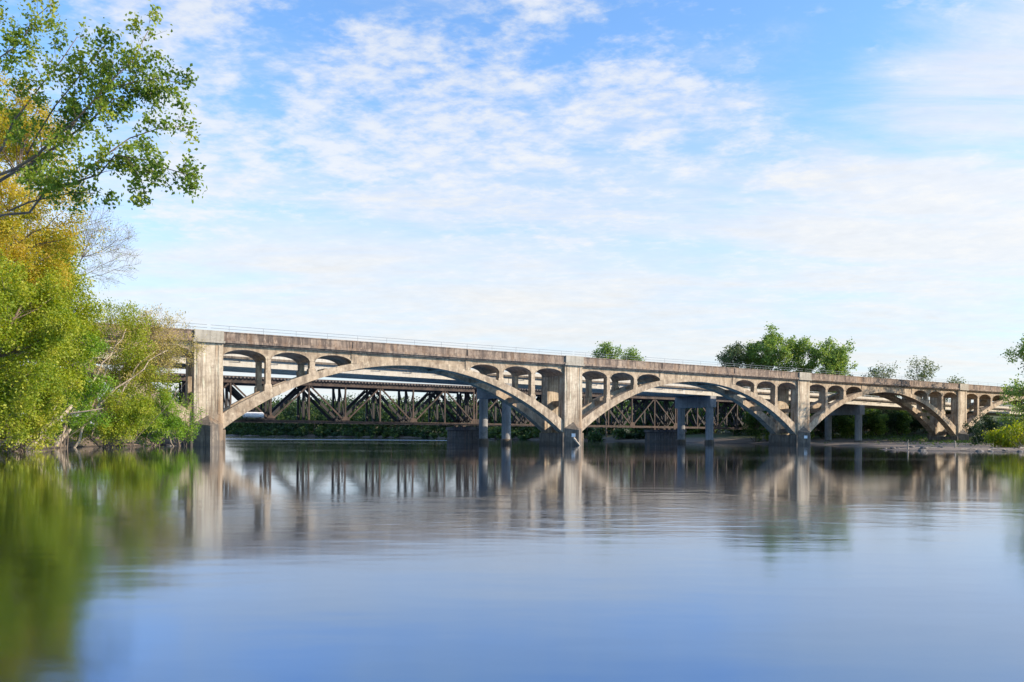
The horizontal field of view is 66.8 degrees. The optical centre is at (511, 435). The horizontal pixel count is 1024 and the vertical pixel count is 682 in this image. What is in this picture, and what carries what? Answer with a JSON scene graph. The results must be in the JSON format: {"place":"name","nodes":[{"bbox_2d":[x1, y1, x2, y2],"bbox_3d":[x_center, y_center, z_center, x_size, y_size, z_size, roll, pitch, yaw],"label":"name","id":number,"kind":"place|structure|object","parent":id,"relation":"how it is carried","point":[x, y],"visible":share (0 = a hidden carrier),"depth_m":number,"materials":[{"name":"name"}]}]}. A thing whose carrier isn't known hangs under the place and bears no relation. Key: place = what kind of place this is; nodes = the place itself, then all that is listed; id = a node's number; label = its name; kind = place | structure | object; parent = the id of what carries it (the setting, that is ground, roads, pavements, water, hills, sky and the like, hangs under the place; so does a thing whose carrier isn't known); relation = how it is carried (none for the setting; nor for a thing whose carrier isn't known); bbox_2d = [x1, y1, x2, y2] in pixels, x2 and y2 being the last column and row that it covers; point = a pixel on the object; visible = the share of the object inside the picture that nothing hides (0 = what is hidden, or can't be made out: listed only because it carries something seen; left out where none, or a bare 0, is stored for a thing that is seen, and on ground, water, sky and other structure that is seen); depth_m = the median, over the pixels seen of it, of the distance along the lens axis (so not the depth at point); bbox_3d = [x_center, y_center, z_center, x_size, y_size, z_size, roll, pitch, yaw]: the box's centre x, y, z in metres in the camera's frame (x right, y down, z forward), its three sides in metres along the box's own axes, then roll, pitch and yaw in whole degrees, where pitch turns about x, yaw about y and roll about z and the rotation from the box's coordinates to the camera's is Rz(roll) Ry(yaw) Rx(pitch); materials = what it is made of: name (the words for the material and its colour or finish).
{"place":"outdoors","nodes":[
{"label":"outdoors","id":0,"kind":"place"},
{"bbox_2d":[0,436,1023,681],"bbox_3d":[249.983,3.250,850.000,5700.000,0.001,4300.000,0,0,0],"label":"river","id":1,"kind":"structure","parent":0,"point":[264,558],"depth_m":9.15,"materials":[{"name":"blue liquid"}]},
{"bbox_2d":[0,402,1023,451],"bbox_3d":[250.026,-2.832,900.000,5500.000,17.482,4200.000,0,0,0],"label":"ground","id":2,"kind":"structure","parent":0,"point":[729,437],"depth_m":181.71,"materials":[{"name":"green plant"}]},
{"bbox_2d":[0,357,39,449],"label":"bank shrub","id":3,"kind":"object","parent":2,"relation":"on","point":[22,409],"visible":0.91,"depth_m":51.52,"materials":[{"name":"green plant"}]},
{"bbox_2d":[0,245,88,430],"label":"leafy tree","id":4,"kind":"object","parent":2,"relation":"on","point":[40,342],"visible":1,"depth_m":51.96,"materials":[{"name":"green plant"}]},
{"bbox_2d":[0,358,88,451],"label":"bank shrub","id":5,"kind":"object","parent":2,"relation":"on","point":[40,424],"visible":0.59,"depth_m":60.65,"materials":[{"name":"green plant"}]},
{"bbox_2d":[0,405,102,450],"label":"fallen log","id":6,"kind":"object","parent":2,"relation":"on","point":[67,411],"visible":0.24,"depth_m":66.82,"materials":[{"name":"wood"}]},
{"bbox_2d":[0,220,109,445],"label":"leafy tree","id":7,"kind":"object","parent":2,"relation":"on","point":[89,307],"visible":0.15,"depth_m":68.76,"materials":[{"name":"green plant"}]},
{"bbox_2d":[0,64,112,310],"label":"yellow tree","id":8,"kind":"object","parent":2,"relation":"on","point":[12,225],"visible":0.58,"depth_m":59.59,"materials":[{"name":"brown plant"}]},
{"bbox_2d":[53,429,70,445],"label":"fallen log","id":9,"kind":"object","parent":2,"relation":"on","point":[64,435],"visible":0.52,"depth_m":75.41,"materials":[{"name":"beige wood"}]},
{"bbox_2d":[18,327,121,448],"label":"bank shrub","id":10,"kind":"object","parent":2,"relation":"on","point":[90,394],"visible":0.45,"depth_m":71.77,"materials":[{"name":"green plant"}]},
{"bbox_2d":[39,193,140,436],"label":"bare tree","id":11,"kind":"object","parent":2,"relation":"on","point":[87,239],"visible":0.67,"depth_m":76.10,"materials":[{"name":"grey plant"}]},
{"bbox_2d":[55,326,134,446],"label":"leaning tree","id":12,"kind":"object","parent":2,"relation":"on","point":[100,369],"visible":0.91,"depth_m":76.95,"materials":[{"name":"brown plant"}]},
{"bbox_2d":[0,0,206,216],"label":"cottonwood tree","id":13,"kind":"object","parent":2,"relation":"on","point":[150,93],"visible":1,"depth_m":29.15,"materials":[{"name":"green plant"}]},
{"bbox_2d":[63,377,159,447],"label":"bank shrub","id":14,"kind":"object","parent":2,"relation":"on","point":[124,424],"visible":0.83,"depth_m":78.45,"materials":[{"name":"green plant"}]},
{"bbox_2d":[72,297,158,444],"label":"sparse tree","id":15,"kind":"object","parent":2,"relation":"on","point":[128,323],"visible":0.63,"depth_m":79.10,"materials":[{"name":"green plant"}]},
{"bbox_2d":[73,346,178,447],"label":"leaning tree","id":16,"kind":"object","parent":2,"relation":"on","point":[81,431],"visible":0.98,"depth_m":79.09,"materials":[{"name":"brown plant"}]},
{"bbox_2d":[118,438,147,444],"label":"fallen log","id":17,"kind":"object","parent":2,"relation":"on","point":[122,442],"visible":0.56,"depth_m":87.97,"materials":[{"name":"wood"}]},
{"bbox_2d":[102,341,164,446],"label":"leaning tree","id":18,"kind":"object","parent":2,"relation":"on","point":[139,362],"visible":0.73,"depth_m":80.10,"materials":[{"name":"brown plant"}]},
{"bbox_2d":[92,340,188,446],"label":"bank shrub","id":19,"kind":"object","parent":2,"relation":"on","point":[132,387],"visible":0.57,"depth_m":82.91,"materials":[{"name":"green plant"}]},
{"bbox_2d":[89,303,208,436],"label":"sparse tree","id":20,"kind":"object","parent":2,"relation":"on","point":[160,361],"visible":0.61,"depth_m":84.95,"materials":[{"name":"green plant"}]},
{"bbox_2d":[116,385,189,446],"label":"bank shrub","id":21,"kind":"object","parent":2,"relation":"on","point":[164,425],"visible":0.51,"depth_m":86.70,"materials":[{"name":"green plant"}]},
{"bbox_2d":[158,393,206,445],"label":"bank shrub","id":22,"kind":"object","parent":2,"relation":"on","point":[187,435],"visible":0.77,"depth_m":90.52,"materials":[{"name":"green plant"}]},
{"bbox_2d":[241,412,263,419],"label":"storage tank","id":23,"kind":"object","parent":2,"relation":"on","point":[251,415],"visible":0.84,"depth_m":133.43,"materials":[{"name":"white metal"}]},
{"bbox_2d":[24,366,716,440],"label":"woods","id":24,"kind":"object","parent":2,"relation":"on","point":[289,412],"visible":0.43,"depth_m":421.63,"materials":[{"name":"green plant"}]},
{"bbox_2d":[5,369,912,442],"label":"railway bridge","id":25,"kind":"structure","parent":2,"relation":"on","point":[462,433],"depth_m":154.76,"materials":[{"name":"metal"}]},
{"bbox_2d":[0,317,1023,445],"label":"arch bridge","id":26,"kind":"structure","parent":2,"relation":"on","point":[560,414],"depth_m":124.02,"materials":[{"name":"concrete"}]},
{"bbox_2d":[0,417,1023,446],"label":"undergrowth","id":27,"kind":"object","parent":2,"relation":"on","point":[890,438],"visible":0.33,"depth_m":178.87,"materials":[{"name":"green plant"}]},
{"bbox_2d":[27,347,1023,443],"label":"highway bridge","id":28,"kind":"structure","parent":2,"relation":"on","point":[688,396],"depth_m":142.95,"materials":[{"name":"concrete"}]},
{"bbox_2d":[591,340,623,436],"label":"background tree","id":29,"kind":"object","parent":2,"relation":"on","point":[604,350],"visible":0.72,"depth_m":254.08,"materials":[{"name":"green plant"}]},
{"bbox_2d":[623,408,639,433],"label":"tree","id":30,"kind":"object","parent":2,"relation":"on","point":[631,429],"visible":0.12,"depth_m":246.97,"materials":[{"name":"green plant"}]},
{"bbox_2d":[620,345,645,432],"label":"background tree","id":31,"kind":"object","parent":2,"relation":"on","point":[631,353],"visible":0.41,"depth_m":256.93,"materials":[{"name":"green plant"}]},
{"bbox_2d":[636,401,663,435],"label":"tree","id":32,"kind":"object","parent":2,"relation":"on","point":[640,424],"visible":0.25,"depth_m":231.96,"materials":[{"name":"green plant"}]},
{"bbox_2d":[640,401,670,429],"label":"tree","id":33,"kind":"object","parent":2,"relation":"on","point":[653,413],"visible":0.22,"depth_m":232.23,"materials":[{"name":"green plant"}]},
{"bbox_2d":[668,402,692,430],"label":"tree","id":34,"kind":"object","parent":2,"relation":"on","point":[673,413],"visible":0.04,"depth_m":229.14,"materials":[{"name":"green plant"}]},
{"bbox_2d":[669,402,695,433],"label":"tree","id":35,"kind":"object","parent":2,"relation":"on","point":[685,417],"visible":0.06,"depth_m":227.97,"materials":[{"name":"green plant"}]},
{"bbox_2d":[685,408,705,433],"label":"tree","id":36,"kind":"object","parent":2,"relation":"on","point":[692,431],"visible":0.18,"depth_m":229.12,"materials":[{"name":"green plant"}]},
{"bbox_2d":[701,403,723,432],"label":"tree","id":37,"kind":"object","parent":2,"relation":"on","point":[721,425],"visible":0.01,"depth_m":244.11,"materials":[{"name":"green plant"}]},
{"bbox_2d":[720,404,741,434],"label":"tree","id":38,"kind":"object","parent":2,"relation":"on","point":[733,433],"visible":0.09,"depth_m":217.54,"materials":[{"name":"green plant"}]},
{"bbox_2d":[715,340,748,429],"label":"background tree","id":39,"kind":"object","parent":2,"relation":"on","point":[730,355],"visible":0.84,"depth_m":223.44,"materials":[{"name":"green plant"}]},
{"bbox_2d":[714,404,749,435],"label":"tree","id":40,"kind":"object","parent":2,"relation":"on","point":[732,420],"visible":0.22,"depth_m":214.74,"materials":[{"name":"green plant"}]},
{"bbox_2d":[739,339,766,386],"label":"background tree","id":41,"kind":"object","parent":2,"relation":"on","point":[748,362],"visible":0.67,"depth_m":224.87,"materials":[{"name":"green plant"}]},
{"bbox_2d":[742,411,769,441],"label":"tree","id":42,"kind":"object","parent":2,"relation":"on","point":[752,422],"visible":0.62,"depth_m":189.06,"materials":[{"name":"green plant"}]},
{"bbox_2d":[764,415,769,440],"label":"tree","id":43,"kind":"object","parent":2,"relation":"on","point":[767,436],"visible":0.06,"depth_m":190.83,"materials":[{"name":"green plant"}]},
{"bbox_2d":[748,321,797,370],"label":"background tree","id":44,"kind":"object","parent":2,"relation":"on","point":[767,346],"visible":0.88,"depth_m":219.96,"materials":[{"name":"green plant"}]},
{"bbox_2d":[785,335,822,372],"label":"background tree","id":45,"kind":"object","parent":2,"relation":"on","point":[802,348],"visible":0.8,"depth_m":221.34,"materials":[{"name":"green plant"}]},
{"bbox_2d":[810,407,838,438],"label":"tree","id":46,"kind":"object","parent":2,"relation":"on","point":[822,424],"visible":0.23,"depth_m":198.50,"materials":[{"name":"green plant"}]},
{"bbox_2d":[809,336,857,375],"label":"background tree","id":47,"kind":"object","parent":2,"relation":"on","point":[835,360],"visible":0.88,"depth_m":218.10,"materials":[{"name":"green plant"}]},
{"bbox_2d":[819,415,850,437],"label":"tree","id":48,"kind":"object","parent":2,"relation":"on","point":[842,420],"visible":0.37,"depth_m":201.04,"materials":[{"name":"green plant"}]},
{"bbox_2d":[838,415,854,436],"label":"tree","id":49,"kind":"object","parent":2,"relation":"on","point":[849,431],"visible":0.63,"depth_m":202.54,"materials":[{"name":"green plant"}]},
{"bbox_2d":[838,408,869,436],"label":"tree","id":50,"kind":"object","parent":2,"relation":"on","point":[864,420],"visible":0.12,"depth_m":206.53,"materials":[{"name":"green plant"}]},
{"bbox_2d":[854,408,881,435],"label":"tree","id":51,"kind":"object","parent":2,"relation":"on","point":[873,415],"visible":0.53,"depth_m":208.80,"materials":[{"name":"green plant"}]},
{"bbox_2d":[861,367,882,411],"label":"tree","id":52,"kind":"object","parent":2,"relation":"on","point":[872,375],"visible":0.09,"depth_m":251.80,"materials":[{"name":"green plant"}]},
{"bbox_2d":[863,413,888,435],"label":"tree","id":53,"kind":"object","parent":2,"relation":"on","point":[881,429],"visible":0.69,"depth_m":209.66,"materials":[{"name":"green plant"}]},
{"bbox_2d":[868,361,900,378],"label":"background tree","id":54,"kind":"object","parent":2,"relation":"on","point":[885,375],"visible":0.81,"depth_m":239.05,"materials":[{"name":"green plant"}]},
{"bbox_2d":[878,397,899,435],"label":"tree","id":55,"kind":"object","parent":2,"relation":"on","point":[891,422],"visible":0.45,"depth_m":213.07,"materials":[{"name":"green plant"}]},
{"bbox_2d":[888,410,909,435],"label":"tree","id":56,"kind":"object","parent":2,"relation":"on","point":[902,417],"visible":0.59,"depth_m":214.84,"materials":[{"name":"green plant"}]},
{"bbox_2d":[895,415,912,434],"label":"tree","id":57,"kind":"object","parent":2,"relation":"on","point":[907,430],"visible":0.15,"depth_m":218.96,"materials":[{"name":"green plant"}]},
{"bbox_2d":[907,411,928,433],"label":"tree","id":58,"kind":"object","parent":2,"relation":"on","point":[913,424],"visible":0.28,"depth_m":220.11,"materials":[{"name":"green plant"}]},
{"bbox_2d":[904,355,939,381],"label":"background tree","id":59,"kind":"object","parent":2,"relation":"on","point":[924,371],"visible":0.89,"depth_m":239.14,"materials":[{"name":"green plant"}]},
{"bbox_2d":[947,375,965,383],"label":"background tree","id":60,"kind":"object","parent":2,"relation":"on","point":[953,380],"visible":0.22,"depth_m":231.57,"materials":[{"name":"green plant"}]},
{"bbox_2d":[962,421,987,444],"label":"bank shrub","id":61,"kind":"object","parent":2,"relation":"on","point":[966,426],"visible":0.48,"depth_m":133.86,"materials":[{"name":"green plant"}]},
{"bbox_2d":[971,410,1001,444],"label":"bank shrub","id":62,"kind":"object","parent":2,"relation":"on","point":[990,424],"visible":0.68,"depth_m":127.51,"materials":[{"name":"green plant"}]},
{"bbox_2d":[981,423,1023,447],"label":"bank shrub","id":63,"kind":"object","parent":2,"relation":"on","point":[998,434],"visible":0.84,"depth_m":105.11,"materials":[{"name":"green plant"}]},
{"bbox_2d":[995,373,1023,444],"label":"tree","id":64,"kind":"object","parent":2,"relation":"on","point":[1020,417],"visible":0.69,"depth_m":123.96,"materials":[{"name":"green plant"}]},
{"bbox_2d":[1000,333,1023,401],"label":"tree","id":65,"kind":"object","parent":2,"relation":"on","point":[1020,354],"visible":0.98,"depth_m":120.97,"materials":[{"name":"green plant"}]},
{"bbox_2d":[1000,419,1023,447],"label":"bank shrub","id":66,"kind":"object","parent":2,"relation":"on","point":[1013,431],"visible":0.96,"depth_m":103.86,"materials":[{"name":"green plant"}]},
{"bbox_2d":[0,0,1023,422],"label":"sky","id":67,"kind":"structure","parent":0,"point":[671,180],"materials":[{"name":"blue"}]}
]}

